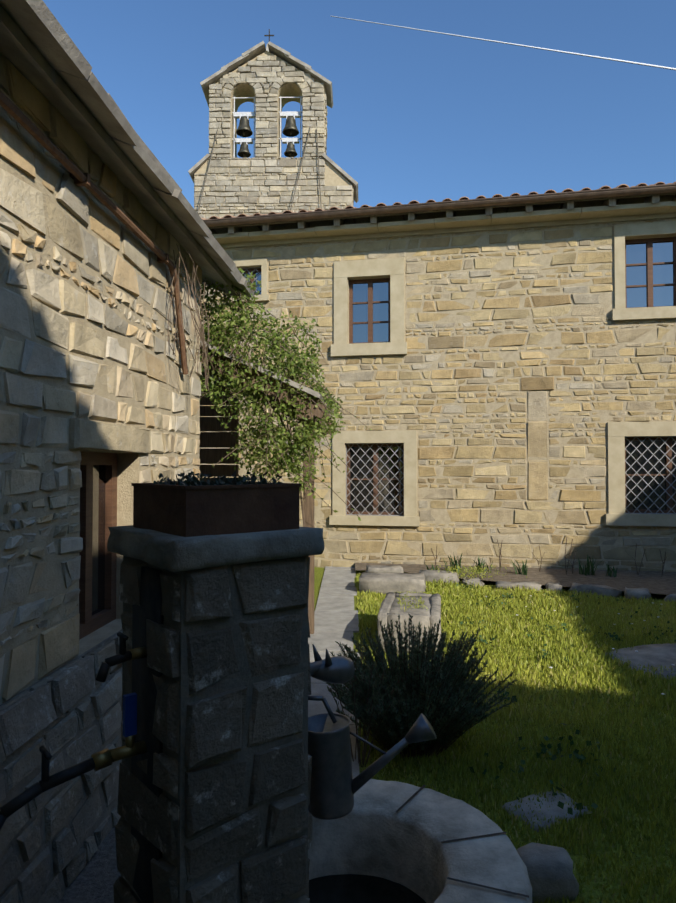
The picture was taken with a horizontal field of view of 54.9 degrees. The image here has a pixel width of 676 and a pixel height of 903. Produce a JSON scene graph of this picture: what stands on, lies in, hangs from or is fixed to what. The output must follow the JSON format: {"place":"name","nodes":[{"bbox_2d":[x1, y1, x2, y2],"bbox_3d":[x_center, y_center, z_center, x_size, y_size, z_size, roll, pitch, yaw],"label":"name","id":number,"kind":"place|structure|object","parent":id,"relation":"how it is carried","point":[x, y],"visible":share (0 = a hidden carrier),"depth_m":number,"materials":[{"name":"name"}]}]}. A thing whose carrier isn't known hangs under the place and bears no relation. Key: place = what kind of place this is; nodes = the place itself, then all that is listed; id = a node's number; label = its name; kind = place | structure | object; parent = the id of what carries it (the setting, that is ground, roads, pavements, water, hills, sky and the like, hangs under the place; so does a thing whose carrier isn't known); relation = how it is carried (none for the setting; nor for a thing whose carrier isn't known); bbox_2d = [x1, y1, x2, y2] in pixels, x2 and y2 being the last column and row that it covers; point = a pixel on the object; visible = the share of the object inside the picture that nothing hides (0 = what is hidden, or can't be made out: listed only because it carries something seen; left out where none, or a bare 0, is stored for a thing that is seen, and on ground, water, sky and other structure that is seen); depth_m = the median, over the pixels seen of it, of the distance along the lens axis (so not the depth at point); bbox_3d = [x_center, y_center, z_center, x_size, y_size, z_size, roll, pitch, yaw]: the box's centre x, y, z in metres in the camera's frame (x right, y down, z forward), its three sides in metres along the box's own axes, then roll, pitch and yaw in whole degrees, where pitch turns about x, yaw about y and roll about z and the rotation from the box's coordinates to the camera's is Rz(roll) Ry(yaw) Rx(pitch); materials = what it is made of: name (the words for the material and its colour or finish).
{"place":"outdoors","nodes":[
{"label":"outdoors","id":0,"kind":"place"},
{"bbox_2d":[58,826,120,902],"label":"gravel ground","id":1,"kind":"structure","parent":0,"point":[96,878],"depth_m":2.45,"materials":[{"name":"grey gravel"}]},
{"bbox_2d":[0,53,199,772],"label":"building wall","id":2,"kind":"structure","parent":0,"point":[104,493],"depth_m":3.17,"materials":[{"name":"beige stone"}]},
{"bbox_2d":[0,55,201,699],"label":"wall stones","id":3,"kind":"object","parent":2,"relation":"attached to","point":[59,643],"visible":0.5,"depth_m":2.93,"materials":[{"name":"beige stone"}]},
{"bbox_2d":[0,0,254,297],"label":"building roof slabs","id":4,"kind":"structure","parent":2,"relation":"on","point":[42,53],"depth_m":2.88,"materials":[{"name":"grey stone"}]},
{"bbox_2d":[0,90,187,374],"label":"drainpipe","id":5,"kind":"object","parent":4,"relation":"attached to","point":[79,177],"visible":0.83,"depth_m":3.09,"materials":[{"name":"metal"}]},
{"bbox_2d":[168,244,213,388],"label":"dry vines","id":6,"kind":"object","parent":4,"relation":"attached to","point":[202,339],"visible":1,"depth_m":4.38,"materials":[{"name":"brown plant"}]},
{"bbox_2d":[308,566,359,776],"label":"path paving","id":7,"kind":"structure","parent":0,"point":[335,616],"depth_m":6.24,"materials":[{"name":"stone"}]},
{"bbox_2d":[199,268,371,633],"bbox_3d":[-1.899,-0.161,6.701,4.501,3.728,3.744,0,-1,1],"label":"climbing plant","id":8,"kind":"object","parent":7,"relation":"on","point":[233,375],"visible":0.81,"depth_m":5.57,"materials":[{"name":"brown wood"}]},
{"bbox_2d":[43,0,675,207],"label":"sky","id":9,"kind":"structure","parent":0,"point":[420,116],"materials":[{"name":"blue"}]},
{"bbox_2d":[200,181,675,570],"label":"building wall","id":10,"kind":"structure","parent":0,"point":[606,300],"depth_m":9.53,"materials":[{"name":"beige stone"}]},
{"bbox_2d":[200,219,675,571],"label":"building stones","id":11,"kind":"object","parent":10,"relation":"attached to","point":[537,447],"visible":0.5,"depth_m":9.51,"materials":[{"name":"beige stone"}]},
{"bbox_2d":[208,192,675,233],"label":"building roof deck","id":12,"kind":"structure","parent":10,"relation":"on","point":[497,209],"depth_m":9.74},
{"bbox_2d":[188,29,358,218],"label":"bell tower","id":13,"kind":"structure","parent":12,"relation":"on","point":[270,80],"depth_m":15.00,"materials":[{"name":"stone"}]},
{"bbox_2d":[203,184,675,233],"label":"building roof","id":14,"kind":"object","parent":12,"relation":"attached to","point":[576,195],"visible":0.67,"depth_m":9.19,"materials":[{"name":"brown tile"}]},
{"bbox_2d":[228,195,659,233],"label":"rafter tails","id":15,"kind":"object","parent":12,"relation":"attached to","point":[449,214],"visible":0.56,"depth_m":9.42,"materials":[{"name":"brown wood"}]},
{"bbox_2d":[212,201,675,525],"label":"window surrounds","id":16,"kind":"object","parent":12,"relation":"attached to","point":[392,269],"visible":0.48,"depth_m":9.69,"materials":[{"name":"beige stone"}]},
{"bbox_2d":[314,567,675,902],"bbox_3d":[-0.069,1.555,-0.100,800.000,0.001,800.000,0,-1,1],"label":"ground","id":17,"kind":"structure","parent":0,"point":[318,578],"depth_m":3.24,"materials":[{"name":"green plant"}]},
{"bbox_2d":[0,629,121,902],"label":"mortar","id":18,"kind":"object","parent":17,"relation":"on","point":[15,791],"depth_m":2.40,"materials":[{"name":"grey concrete"}]},
{"bbox_2d":[0,636,121,902],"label":"wall stones","id":19,"kind":"object","parent":18,"relation":"attached to","point":[27,717],"visible":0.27,"depth_m":2.42,"materials":[{"name":"beige stone"}]},
{"bbox_2d":[0,471,354,902],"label":"stone pillar fountain","id":20,"kind":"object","parent":17,"relation":"on","point":[219,669],"visible":1,"depth_m":1.63,"materials":[{"name":"grey stone"}]},
{"bbox_2d":[377,592,440,654],"bbox_3d":[0.657,1.526,5.840,0.533,0.341,1.005,0,-1,9],"label":"stone trough","id":21,"kind":"object","parent":17,"relation":"on","point":[386,617],"visible":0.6,"depth_m":5.39,"materials":[{"name":"grey stone"}]},
{"bbox_2d":[389,595,430,614],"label":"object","id":22,"kind":"object","parent":21,"relation":"in","point":[395,608],"visible":0.08,"depth_m":5.77,"materials":[{"name":"grey stone"}]},
{"bbox_2d":[323,613,516,766],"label":"rosemary bush needles","id":23,"kind":"object","parent":17,"relation":"on","point":[383,702],"visible":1,"depth_m":3.43,"materials":[{"name":"green plant"}]},
{"bbox_2d":[308,777,531,902],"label":"stone well rim","id":24,"kind":"object","parent":17,"relation":"on","point":[382,841],"visible":0.48,"depth_m":2.21,"materials":[{"name":"grey stone"}]},
{"bbox_2d":[308,695,436,819],"bbox_3d":[0.069,0.865,1.887,0.436,0.326,0.150,-4,-2,5],"label":"watering can","id":25,"kind":"object","parent":24,"relation":"on","point":[335,786],"visible":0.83,"depth_m":1.84,"materials":[{"name":"grey metal"}]},
{"bbox_2d":[359,565,675,902],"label":"garden rocks","id":26,"kind":"object","parent":17,"relation":"on","point":[550,871],"visible":0.69,"depth_m":4.98,"materials":[{"name":"grey stone"}]},
{"bbox_2d":[447,584,675,902],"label":"lawn weeds","id":27,"kind":"object","parent":17,"relation":"on","point":[581,757],"visible":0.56,"depth_m":3.55,"materials":[{"name":"green plant"}]},
{"bbox_2d":[485,595,674,694],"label":"lawn daisies","id":28,"kind":"object","parent":17,"relation":"on","point":[612,648],"visible":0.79,"depth_m":6.16,"materials":[{"name":"white plant"}]},
{"bbox_2d":[331,16,675,69],"bbox_3d":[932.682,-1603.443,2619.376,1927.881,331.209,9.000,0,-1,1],"label":"contrail","id":29,"kind":"object","parent":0,"point":[657,66],"depth_m":2620.77,"materials":[{"name":"white"}]},
{"bbox_2d":[355,563,675,594],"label":"flower bed soil","id":30,"kind":"structure","parent":0,"point":[653,582],"depth_m":8.65,"materials":[{"name":"brown soil"}]},
{"bbox_2d":[397,565,526,609],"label":"small plants","id":31,"kind":"object","parent":30,"relation":"on","point":[463,573],"visible":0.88,"depth_m":8.54,"materials":[{"name":"green plant"}]},
{"bbox_2d":[425,552,616,576],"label":"bulb leaves","id":32,"kind":"object","parent":30,"relation":"on","point":[587,570],"visible":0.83,"depth_m":8.86,"materials":[{"name":"green plant"}]},
{"bbox_2d":[431,537,666,576],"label":"bare flower stems","id":33,"kind":"object","parent":30,"relation":"on","point":[565,558],"visible":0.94,"depth_m":8.84,"materials":[{"name":"green plant"}]}
]}

